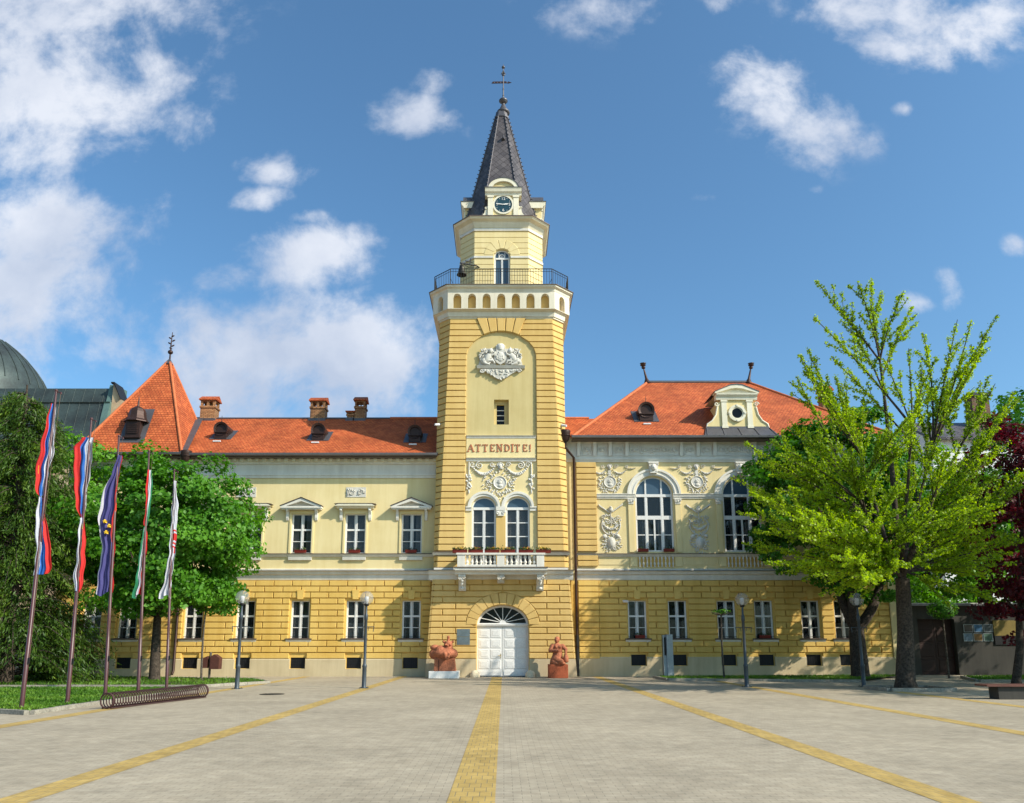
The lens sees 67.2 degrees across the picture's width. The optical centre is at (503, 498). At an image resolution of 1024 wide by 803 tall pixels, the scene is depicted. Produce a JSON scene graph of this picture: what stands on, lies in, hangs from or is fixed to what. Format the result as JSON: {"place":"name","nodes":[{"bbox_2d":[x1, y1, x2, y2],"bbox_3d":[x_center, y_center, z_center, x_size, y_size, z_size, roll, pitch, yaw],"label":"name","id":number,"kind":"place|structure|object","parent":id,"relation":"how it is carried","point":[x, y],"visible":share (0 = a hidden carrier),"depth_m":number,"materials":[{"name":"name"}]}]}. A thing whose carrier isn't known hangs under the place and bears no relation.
{"place":"outdoors","nodes":[
{"label":"outdoors","id":0,"kind":"place"},
{"bbox_2d":[0,339,126,668],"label":"copper roofed building","id":1,"kind":"structure","parent":0,"point":[78,408],"depth_m":60.02,"materials":[{"name":"paint"}]},
{"bbox_2d":[0,685,186,709],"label":"grass","id":2,"kind":"structure","parent":0,"point":[47,696],"depth_m":24.21,"materials":[{"name":"green plant"}]},
{"bbox_2d":[19,389,61,706],"bbox_3d":[-12.424,1.176,20.742,0.233,8.621,0.140,0,-11,0],"label":"flagpole","id":3,"kind":"object","parent":2,"relation":"on","point":[27,651],"visible":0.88,"depth_m":20.52,"materials":[{"name":"metal"}]},
{"bbox_2d":[33,403,55,575],"bbox_3d":[-12.445,-0.290,21.019,0.714,4.774,0.208,2,-11,-13],"label":"flag","id":4,"kind":"object","parent":3,"relation":"attached to","point":[45,565],"visible":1,"depth_m":20.98,"materials":[{"name":"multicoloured fabric"}]},
{"bbox_2d":[65,417,96,702],"bbox_3d":[-12.249,1.641,22.317,0.267,8.294,0.140,0,-11,0],"label":"flagpole","id":5,"kind":"object","parent":2,"relation":"on","point":[70,667],"visible":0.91,"depth_m":22.07,"materials":[{"name":"metal"}]},
{"bbox_2d":[73,437,92,590],"bbox_3d":[-12.457,0.429,22.520,0.679,4.608,0.226,0,-11,0],"label":"flag","id":6,"kind":"object","parent":5,"relation":"attached to","point":[80,447],"visible":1,"depth_m":22.68,"materials":[{"name":"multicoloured fabric"}]},
{"bbox_2d":[103,435,123,693],"bbox_3d":[-12.660,2.041,24.966,0.459,8.495,0.140,0,-11,0],"label":"flagpole","id":7,"kind":"object","parent":2,"relation":"on","point":[107,660],"visible":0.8,"depth_m":24.74,"materials":[{"name":"metal"}]},
{"bbox_2d":[96,455,122,595],"bbox_3d":[-12.902,0.835,25.168,0.713,4.653,0.255,0,-11,0],"label":"flag","id":8,"kind":"object","parent":7,"relation":"attached to","point":[106,513],"visible":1,"depth_m":25.15,"materials":[{"name":"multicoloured fabric"}]},
{"bbox_2d":[136,450,153,689],"bbox_3d":[-12.305,2.390,26.390,0.456,8.338,0.140,0,-11,0],"label":"flagpole","id":9,"kind":"object","parent":2,"relation":"on","point":[141,625],"visible":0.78,"depth_m":26.15,"materials":[{"name":"metal"}]},
{"bbox_2d":[132,470,152,598],"bbox_3d":[-12.429,1.187,26.592,0.337,4.480,0.184,8,-14,-37],"label":"flag","id":10,"kind":"object","parent":9,"relation":"attached to","point":[137,588],"visible":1,"depth_m":26.53,"materials":[{"name":"white fabric"}]},
{"bbox_2d":[165,469,178,687],"bbox_3d":[-12.365,2.889,28.650,0.475,8.196,0.140,0,-11,0],"label":"flagpole","id":11,"kind":"object","parent":2,"relation":"on","point":[168,633],"visible":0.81,"depth_m":28.41,"materials":[{"name":"metal"}]},
{"bbox_2d":[159,481,178,598],"bbox_3d":[-12.493,1.507,28.890,0.472,4.462,0.152,2,-11,-11],"label":"flag","id":12,"kind":"object","parent":11,"relation":"attached to","point":[164,590],"visible":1,"depth_m":28.85,"materials":[{"name":"white fabric"}]},
{"bbox_2d":[0,674,266,684],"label":"grass","id":13,"kind":"structure","parent":0,"point":[158,681],"depth_m":33.56,"materials":[{"name":"green plant"}]},
{"bbox_2d":[1,426,120,648],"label":"broadleaf tree","id":14,"kind":"object","parent":13,"relation":"on","point":[97,455],"visible":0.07,"depth_m":41.74,"materials":[{"name":"green plant"}]},
{"bbox_2d":[0,385,122,684],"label":"conifer tree","id":15,"kind":"object","parent":13,"relation":"on","point":[53,616],"visible":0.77,"depth_m":34.05,"materials":[{"name":"green plant"}]},
{"bbox_2d":[46,438,274,679],"bbox_3d":[-15.865,2.900,36.688,9.475,11.541,8.678,0,-11,0],"label":"maple tree","id":16,"kind":"object","parent":13,"relation":"on","point":[205,539],"visible":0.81,"depth_m":35.11,"materials":[{"name":"green plant"}]},
{"bbox_2d":[200,583,218,679],"bbox_3d":[-14.021,6.217,36.182,1.376,4.724,1.423,0,-11,0],"label":"young tree","id":17,"kind":"object","parent":13,"relation":"on","point":[201,667],"visible":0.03,"depth_m":36.00,"materials":[{"name":"brown plant"}]},
{"bbox_2d":[0,670,1023,802],"bbox_3d":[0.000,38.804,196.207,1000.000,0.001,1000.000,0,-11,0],"label":"ground","id":18,"kind":"structure","parent":0,"point":[584,739],"depth_m":13.48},
{"bbox_2d":[0,687,194,714],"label":"kerb","id":19,"kind":"structure","parent":18,"relation":"on","point":[40,711],"depth_m":20.11,"materials":[{"name":"concrete"}]},
{"bbox_2d":[0,676,270,686],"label":"kerb","id":20,"kind":"structure","parent":18,"relation":"on","point":[240,683],"depth_m":30.86,"materials":[{"name":"concrete"}]},
{"bbox_2d":[0,677,304,727],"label":"yellow paving strip","id":21,"kind":"object","parent":18,"relation":"on","point":[45,719],"visible":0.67,"depth_m":19.02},
{"bbox_2d":[100,684,208,708],"bbox_3d":[-10.193,5.817,22.842,0.431,0.430,4.643,-2,-11,10],"label":"bicycle rack","id":22,"kind":"object","parent":18,"relation":"on","point":[187,694],"visible":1,"depth_m":22.52,"materials":[{"name":"metal"}]},
{"bbox_2d":[0,676,406,802],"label":"yellow paving strip","id":23,"kind":"object","parent":18,"relation":"on","point":[33,794],"visible":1,"depth_m":11.68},
{"bbox_2d":[203,652,221,678],"bbox_3d":[-13.958,8.006,36.819,0.840,1.339,0.440,0,-11,0],"label":"notice box","id":24,"kind":"object","parent":18,"relation":"on","point":[211,661],"visible":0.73,"depth_m":36.68,"materials":[{"name":"brown metal"}]},
{"bbox_2d":[231,596,248,688],"bbox_3d":[-10.409,5.536,30.432,0.547,3.822,0.547,9,-14,-38],"label":"street lamp","id":25,"kind":"object","parent":18,"relation":"on","point":[238,665],"visible":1,"depth_m":30.35,"materials":[{"name":"metal"}]},
{"bbox_2d":[259,693,283,694],"bbox_3d":[-8.049,6.784,26.794,0.840,0.014,0.840,0,-11,0],"label":"drain cover","id":26,"kind":"object","parent":18,"relation":"on","point":[272,694],"visible":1,"depth_m":26.62,"materials":[{"name":"black metal"}]},
{"bbox_2d":[357,596,373,687],"bbox_3d":[-5.534,5.619,30.872,0.547,3.822,0.547,9,-14,-38],"label":"street lamp","id":27,"kind":"object","parent":18,"relation":"on","point":[364,665],"visible":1,"depth_m":30.80,"materials":[{"name":"metal"}]},
{"bbox_2d":[429,671,459,677],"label":"plinth","id":28,"kind":"structure","parent":18,"relation":"on","point":[444,674],"depth_m":39.32,"materials":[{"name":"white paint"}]},
{"bbox_2d":[429,636,457,670],"bbox_3d":[-3.121,8.005,39.969,1.502,1.797,1.312,0,-11,0],"label":"terracotta statue","id":29,"kind":"object","parent":28,"relation":"on","point":[445,656],"visible":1,"depth_m":39.58,"materials":[{"name":"orange ceramic"}]},
{"bbox_2d":[446,677,501,802],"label":"yellow paving strip","id":30,"kind":"object","parent":18,"relation":"on","point":[475,780],"visible":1,"depth_m":11.68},
{"bbox_2d":[470,670,479,677],"bbox_3d":[-1.517,9.222,40.645,0.540,0.370,0.540,0,-11,0],"label":"guard stone","id":31,"kind":"object","parent":18,"relation":"on","point":[474,674],"visible":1,"depth_m":40.45,"materials":[{"name":"beige stone"}]},
{"bbox_2d":[52,64,901,676],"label":"town hall","id":32,"kind":"structure","parent":18,"relation":"on","point":[500,456],"depth_m":43.33,"materials":[{"name":"yellow paint"}]},
{"bbox_2d":[83,603,101,641],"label":"window","id":33,"kind":"structure","parent":32,"relation":"in","point":[94,616],"depth_m":42.65,"materials":[{"name":"white paint"}]},
{"bbox_2d":[111,609,137,641],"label":"window","id":34,"kind":"structure","parent":32,"relation":"in","point":[120,638],"depth_m":42.55,"materials":[{"name":"white paint"}]},
{"bbox_2d":[177,607,204,641],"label":"window","id":35,"kind":"structure","parent":32,"relation":"in","point":[190,629],"depth_m":42.62,"materials":[{"name":"white paint"}]},
{"bbox_2d":[229,601,256,641],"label":"window","id":36,"kind":"structure","parent":32,"relation":"in","point":[244,639],"depth_m":42.59,"materials":[{"name":"white paint"}]},
{"bbox_2d":[240,503,272,552],"bbox_3d":[-14.197,1.671,43.371,2.342,2.772,0.795,0,-11,0],"label":"window","id":37,"kind":"structure","parent":32,"relation":"in","point":[268,505],"depth_m":43.44,"materials":[{"name":"white paint"}]},
{"bbox_2d":[285,601,311,641],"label":"window","id":38,"kind":"structure","parent":32,"relation":"in","point":[292,638],"depth_m":42.64,"materials":[{"name":"white paint"}]},
{"bbox_2d":[294,546,306,552],"bbox_3d":[-11.381,2.838,43.162,0.647,0.381,0.391,0,-11,0],"label":"flower box","id":39,"kind":"object","parent":32,"relation":"on","point":[303,550],"visible":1,"depth_m":43.06,"materials":[{"name":"red plastic"}]},
{"bbox_2d":[280,497,322,552],"bbox_3d":[-11.378,1.495,43.405,2.362,3.130,0.795,0,-11,0],"label":"window","id":40,"kind":"structure","parent":32,"relation":"in","point":[300,503],"depth_m":43.51,"materials":[{"name":"white paint"}]},
{"bbox_2d":[340,601,367,641],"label":"window","id":41,"kind":"structure","parent":32,"relation":"in","point":[352,634],"depth_m":42.64,"materials":[{"name":"white paint"}]},
{"bbox_2d":[349,548,359,552],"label":"flower box","id":42,"kind":"object","parent":32,"relation":"on","point":[355,551],"visible":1,"depth_m":43.06,"materials":[{"name":"red plastic"}]},
{"bbox_2d":[334,503,375,552],"bbox_3d":[-8.353,1.671,43.371,2.342,2.772,0.795,0,-11,0],"label":"window","id":43,"kind":"structure","parent":32,"relation":"in","point":[350,533],"depth_m":43.54,"materials":[{"name":"white paint"}]},
{"bbox_2d":[397,601,423,641],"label":"window","id":44,"kind":"structure","parent":32,"relation":"in","point":[403,639],"depth_m":42.65,"materials":[{"name":"white paint"}]},
{"bbox_2d":[405,547,416,552],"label":"flower box","id":45,"kind":"object","parent":32,"relation":"on","point":[410,551],"visible":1,"depth_m":43.06,"materials":[{"name":"red plant"}]},
{"bbox_2d":[390,497,432,552],"bbox_3d":[-5.185,1.495,43.405,2.362,3.130,0.795,0,-11,0],"label":"window","id":46,"kind":"structure","parent":32,"relation":"in","point":[411,503],"depth_m":43.52,"materials":[{"name":"white paint"}]},
{"bbox_2d":[452,546,467,552],"bbox_3d":[-2.341,2.709,41.071,0.844,0.363,0.445,0,-11,0],"label":"flower box","id":47,"kind":"object","parent":32,"relation":"on","point":[458,550],"visible":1,"depth_m":40.97,"materials":[{"name":"plant"}]},
{"bbox_2d":[457,629,469,644],"bbox_3d":[-2.148,7.370,41.167,0.694,0.824,0.050,0,-11,0],"label":"wall plaque","id":48,"kind":"object","parent":32,"relation":"attached to","point":[463,636],"depth_m":41.14,"materials":[{"name":"grey metal"}]},
{"bbox_2d":[457,258,479,277],"bbox_3d":[-1.990,-13.702,46.107,1.880,1.315,0.591,9,-14,-39],"label":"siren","id":49,"kind":"object","parent":32,"relation":"attached to","point":[462,274],"visible":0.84,"depth_m":45.79,"materials":[{"name":"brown metal"}]},
{"bbox_2d":[468,546,482,552],"bbox_3d":[-1.485,2.641,41.053,0.829,0.489,0.477,0,-11,0],"label":"flower box","id":50,"kind":"object","parent":32,"relation":"on","point":[475,550],"visible":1,"depth_m":40.97,"materials":[{"name":"plastic"}]},
{"bbox_2d":[468,491,499,564],"bbox_3d":[-1.091,1.724,42.522,1.806,4.266,0.445,0,-11,0],"label":"balcony window","id":51,"kind":"structure","parent":32,"relation":"in","point":[483,522],"depth_m":42.68,"materials":[{"name":"white paint"}]},
{"bbox_2d":[485,545,499,552],"bbox_3d":[-0.602,2.667,41.054,0.852,0.438,0.441,0,-11,0],"label":"flower box","id":52,"kind":"object","parent":32,"relation":"on","point":[493,550],"visible":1,"depth_m":40.97,"materials":[{"name":"plastic"}]},
{"bbox_2d":[497,406,503,424],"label":"slit window","id":53,"kind":"structure","parent":32,"relation":"in","point":[500,409],"depth_m":44.08,"materials":[{"name":"black glass"}]},
{"bbox_2d":[494,251,509,283],"bbox_3d":[-0.104,-13.560,46.552,0.945,3.056,0.090,0,-11,0],"label":"gallery door","id":54,"kind":"structure","parent":32,"relation":"in","point":[501,259],"depth_m":46.64,"materials":[{"name":"white paint"}]},
{"bbox_2d":[477,605,528,675],"bbox_3d":[-0.051,7.630,41.525,2.777,3.766,0.200,0,-11,0],"label":"entrance door","id":55,"kind":"structure","parent":32,"relation":"in","point":[502,630],"depth_m":41.51,"materials":[{"name":"white paint"}]},
{"bbox_2d":[500,545,515,552],"bbox_3d":[0.222,2.683,41.114,0.852,0.430,0.449,2,-11,-8],"label":"flower box","id":56,"kind":"object","parent":32,"relation":"on","point":[508,550],"visible":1,"depth_m":40.97,"materials":[{"name":"plastic"}]},
{"bbox_2d":[501,491,533,564],"bbox_3d":[0.774,1.724,42.522,1.806,4.266,0.445,0,-11,0],"label":"balcony window","id":57,"kind":"structure","parent":32,"relation":"in","point":[517,503],"depth_m":42.69,"materials":[{"name":"white paint"}]},
{"bbox_2d":[518,546,533,552],"bbox_3d":[1.182,2.688,41.051,0.847,0.395,0.536,0,-11,0],"label":"flower box","id":58,"kind":"object","parent":32,"relation":"on","point":[525,550],"visible":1,"depth_m":40.97,"materials":[{"name":"red plant"}]},
{"bbox_2d":[535,546,550,552],"bbox_3d":[2.098,2.708,41.053,0.850,0.359,0.480,0,-11,0],"label":"flower box","id":59,"kind":"object","parent":32,"relation":"on","point":[546,550],"visible":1,"depth_m":40.97,"materials":[{"name":"red plant"}]},
{"bbox_2d":[625,601,651,641],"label":"window","id":60,"kind":"structure","parent":32,"relation":"in","point":[644,629],"depth_m":42.65,"materials":[{"name":"white paint"}]},
{"bbox_2d":[635,632,644,637],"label":"flower box","id":61,"kind":"object","parent":32,"relation":"on","point":[639,636],"visible":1,"depth_m":42.15,"materials":[{"name":"red plastic"}]},
{"bbox_2d":[637,546,648,551],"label":"flower box","id":62,"kind":"object","parent":32,"relation":"on","point":[643,550],"visible":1,"depth_m":43.06,"materials":[{"name":"red plant"}]},
{"bbox_2d":[627,461,682,551],"bbox_3d":[8.537,0.450,43.626,3.078,5.147,0.747,0,-11,0],"label":"arched window","id":63,"kind":"structure","parent":32,"relation":"in","point":[651,486],"depth_m":43.73,"materials":[{"name":"white paint"}]},
{"bbox_2d":[663,546,673,551],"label":"flower box","id":64,"kind":"object","parent":32,"relation":"on","point":[668,550],"visible":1,"depth_m":43.06,"materials":[{"name":"red plastic"}]},
{"bbox_2d":[668,601,692,641],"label":"window","id":65,"kind":"structure","parent":32,"relation":"in","point":[677,639],"depth_m":42.63,"materials":[{"name":"white paint"}]},
{"bbox_2d":[715,601,741,641],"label":"window","id":66,"kind":"structure","parent":32,"relation":"in","point":[730,634],"depth_m":42.63,"materials":[{"name":"white paint"}]},
{"bbox_2d":[714,461,768,551],"bbox_3d":[13.497,0.450,43.626,3.078,5.147,0.747,0,-11,0],"label":"arched window","id":67,"kind":"structure","parent":32,"relation":"in","point":[732,489],"depth_m":43.72,"materials":[{"name":"white paint"}]},
{"bbox_2d":[758,632,770,637],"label":"flower box","id":68,"kind":"object","parent":32,"relation":"on","point":[764,636],"visible":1,"depth_m":42.15,"materials":[{"name":"red plastic"}]},
{"bbox_2d":[753,601,779,641],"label":"window","id":69,"kind":"structure","parent":32,"relation":"in","point":[769,606],"depth_m":42.66,"materials":[{"name":"white paint"}]},
{"bbox_2d":[800,601,826,641],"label":"window","id":70,"kind":"structure","parent":32,"relation":"in","point":[815,603],"depth_m":42.65,"materials":[{"name":"white paint"}]},
{"bbox_2d":[833,601,849,641],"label":"window","id":71,"kind":"structure","parent":32,"relation":"in","point":[844,636],"depth_m":42.62,"materials":[{"name":"white paint"}]},
{"bbox_2d":[525,670,534,677],"bbox_3d":[1.399,9.222,40.645,0.540,0.370,0.540,0,-11,0],"label":"guard stone","id":72,"kind":"object","parent":18,"relation":"on","point":[530,674],"visible":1,"depth_m":40.45,"materials":[{"name":"beige stone"}]},
{"bbox_2d":[548,664,567,677],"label":"plinth","id":73,"kind":"structure","parent":18,"relation":"on","point":[557,671],"depth_m":39.58,"materials":[{"name":"red ceramic"}]},
{"bbox_2d":[548,636,568,664],"bbox_3d":[2.850,7.874,40.025,1.044,1.443,0.832,-9,-14,39],"label":"terracotta statue","id":74,"kind":"object","parent":73,"relation":"on","point":[556,649],"visible":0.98,"depth_m":39.96,"materials":[{"name":"orange ceramic"}]},
{"bbox_2d":[735,598,751,686],"bbox_3d":[9.914,5.793,31.793,0.547,3.822,0.547,9,-14,-38],"label":"street lamp","id":75,"kind":"object","parent":18,"relation":"on","point":[745,666],"visible":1,"depth_m":31.71,"materials":[{"name":"metal"}]},
{"bbox_2d":[653,676,860,681],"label":"kerb","id":76,"kind":"structure","parent":18,"relation":"on","point":[774,680],"depth_m":36.10,"materials":[{"name":"concrete"}]},
{"bbox_2d":[592,676,981,802],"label":"yellow paving strip","id":77,"kind":"object","parent":18,"relation":"on","point":[928,791],"visible":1,"depth_m":11.68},
{"bbox_2d":[851,598,866,686],"bbox_3d":[14.800,5.838,32.032,0.547,3.822,0.547,-9,-14,38],"label":"street lamp","id":78,"kind":"object","parent":18,"relation":"on","point":[862,668],"visible":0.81,"depth_m":31.96,"materials":[{"name":"metal"}]},
{"bbox_2d":[715,681,1023,734],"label":"yellow paving strip","id":79,"kind":"object","parent":18,"relation":"on","point":[938,718],"visible":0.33,"depth_m":19.57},
{"bbox_2d":[863,685,956,691],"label":"kerb","id":80,"kind":"structure","parent":18,"relation":"on","point":[930,689],"depth_m":28.23,"materials":[{"name":"concrete"}]},
{"label":"planting soil","id":81,"kind":"structure","parent":80,"relation":"in","visible":0},
{"bbox_2d":[730,278,1023,687],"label":"ginkgo tree","id":82,"kind":"object","parent":81,"relation":"on","point":[863,552],"visible":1,"depth_m":29.40,"materials":[{"name":"green plant"}]},
{"bbox_2d":[926,597,957,677],"bbox_3d":[22.799,7.184,39.842,1.519,4.178,1.535,0,-11,0],"label":"young tree","id":83,"kind":"object","parent":18,"relation":"on","point":[940,610],"visible":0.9,"depth_m":39.83,"materials":[{"name":"green plant"}]},
{"bbox_2d":[890,691,1023,707],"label":"kerb","id":84,"kind":"object","parent":18,"relation":"on","point":[964,699],"visible":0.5,"depth_m":24.20,"materials":[{"name":"beige concrete"}]},
{"bbox_2d":[900,443,1023,602],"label":"broadleaf tree","id":85,"kind":"object","parent":18,"relation":"on","point":[921,592],"visible":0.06,"depth_m":46.66,"materials":[{"name":"green plant"}]},
{"bbox_2d":[912,603,1023,674],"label":"gatehouse","id":86,"kind":"object","parent":18,"relation":"on","point":[973,657],"visible":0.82,"depth_m":43.90,"materials":[{"name":"paint"}]},
{"bbox_2d":[963,624,972,631],"bbox_3d":[26.480,7.379,43.976,0.519,0.446,0.032,0,-11,0],"label":"picture board","id":87,"kind":"object","parent":86,"relation":"attached to","point":[967,627],"visible":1,"depth_m":43.98,"materials":[{"name":"grey paper"}]},
{"bbox_2d":[963,633,972,640],"bbox_3d":[26.423,7.880,43.881,0.518,0.445,0.032,0,-11,0],"label":"picture board","id":88,"kind":"object","parent":86,"relation":"attached to","point":[967,636],"visible":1,"depth_m":43.88,"materials":[{"name":"blue metal"}]},
{"bbox_2d":[973,624,982,631],"bbox_3d":[27.054,7.379,43.976,0.519,0.446,0.032,0,-11,0],"label":"picture board","id":89,"kind":"object","parent":86,"relation":"attached to","point":[977,627],"visible":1,"depth_m":43.98,"materials":[{"name":"blue paper"}]},
{"bbox_2d":[973,633,982,640],"bbox_3d":[26.995,7.880,43.881,0.518,0.445,0.032,0,-11,0],"label":"picture board","id":90,"kind":"object","parent":86,"relation":"attached to","point":[977,636],"visible":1,"depth_m":43.88,"materials":[{"name":"multicoloured metal"}]},
{"bbox_2d":[983,624,992,631],"bbox_3d":[27.627,7.379,43.976,0.519,0.446,0.032,0,-11,0],"label":"picture board","id":91,"kind":"object","parent":86,"relation":"attached to","point":[987,627],"visible":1,"depth_m":43.98,"materials":[{"name":"grey paper"}]},
{"bbox_2d":[983,633,992,640],"bbox_3d":[27.568,7.880,43.881,0.518,0.445,0.032,0,-11,0],"label":"picture board","id":92,"kind":"object","parent":86,"relation":"attached to","point":[987,636],"visible":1,"depth_m":43.88,"materials":[{"name":"green metal"}]},
{"bbox_2d":[992,620,1015,644],"bbox_3d":[28.575,7.615,43.918,1.314,1.366,0.057,0,-11,0],"label":"notice board","id":93,"kind":"object","parent":86,"relation":"attached to","point":[1001,628],"visible":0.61,"depth_m":43.92,"materials":[{"name":"yellow paper"}]},
{"bbox_2d":[923,468,1017,602],"bbox_3d":[30.706,4.397,49.191,7.663,13.317,5.444,4,-11,-21],"label":"broadleaf tree","id":94,"kind":"object","parent":18,"relation":"on","point":[956,577],"visible":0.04,"depth_m":49.21,"materials":[{"name":"green plant"}]},
{"bbox_2d":[954,412,1023,683],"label":"red maple tree","id":95,"kind":"object","parent":18,"relation":"on","point":[1013,590],"visible":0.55,"depth_m":33.65,"materials":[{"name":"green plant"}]},
{"bbox_2d":[960,676,1023,681],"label":"kerb","id":96,"kind":"structure","parent":18,"relation":"on","point":[984,680],"depth_m":35.64,"materials":[{"name":"concrete"}]},
{"bbox_2d":[965,387,1023,555],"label":"broadleaf tree","id":97,"kind":"object","parent":18,"relation":"on","point":[1017,412],"visible":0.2,"depth_m":41.44,"materials":[{"name":"green plant"}]},
{"bbox_2d":[974,684,1023,699],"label":"park bench","id":98,"kind":"object","parent":18,"relation":"on","point":[1007,691],"visible":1,"depth_m":24.29,"materials":[{"name":"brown wood"}]},
{"label":"lawn soil","id":99,"kind":"structure","parent":18,"relation":"on","visible":0},
{"bbox_2d":[964,674,1023,679],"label":"grass","id":100,"kind":"structure","parent":99,"relation":"on","point":[1005,676],"depth_m":37.80,"materials":[{"name":"green plant"}]},
{"bbox_2d":[0,0,1023,432],"label":"sky","id":101,"kind":"structure","parent":0,"point":[276,188],"materials":[{"name":"blue"}]},
{"bbox_2d":[657,674,894,679],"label":"grass","id":102,"kind":"structure","parent":0,"point":[800,676],"depth_m":38.28,"materials":[{"name":"green plant"}]},
{"bbox_2d":[662,634,673,675],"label":"information pillar","id":103,"kind":"structure","parent":102,"relation":"on","point":[667,655],"depth_m":40.51,"materials":[{"name":"grey metal"}]},
{"bbox_2d":[711,609,730,677],"bbox_3d":[10.791,7.183,38.021,1.059,3.508,0.978,0,-11,0],"label":"young tree","id":104,"kind":"object","parent":102,"relation":"on","point":[720,613],"visible":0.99,"depth_m":37.99,"materials":[{"name":"green plant"}]},
{"bbox_2d":[736,405,930,676],"bbox_3d":[17.651,2.201,40.435,9.627,14.297,8.866,-4,-11,21],"label":"chestnut tree","id":105,"kind":"object","parent":102,"relation":"on","point":[757,474],"visible":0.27,"depth_m":39.44,"materials":[{"name":"green plant"}]},
{"bbox_2d":[891,392,1023,602],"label":"white house","id":106,"kind":"structure","parent":0,"point":[946,440],"depth_m":60.72,"materials":[{"name":"paint"}]}
]}

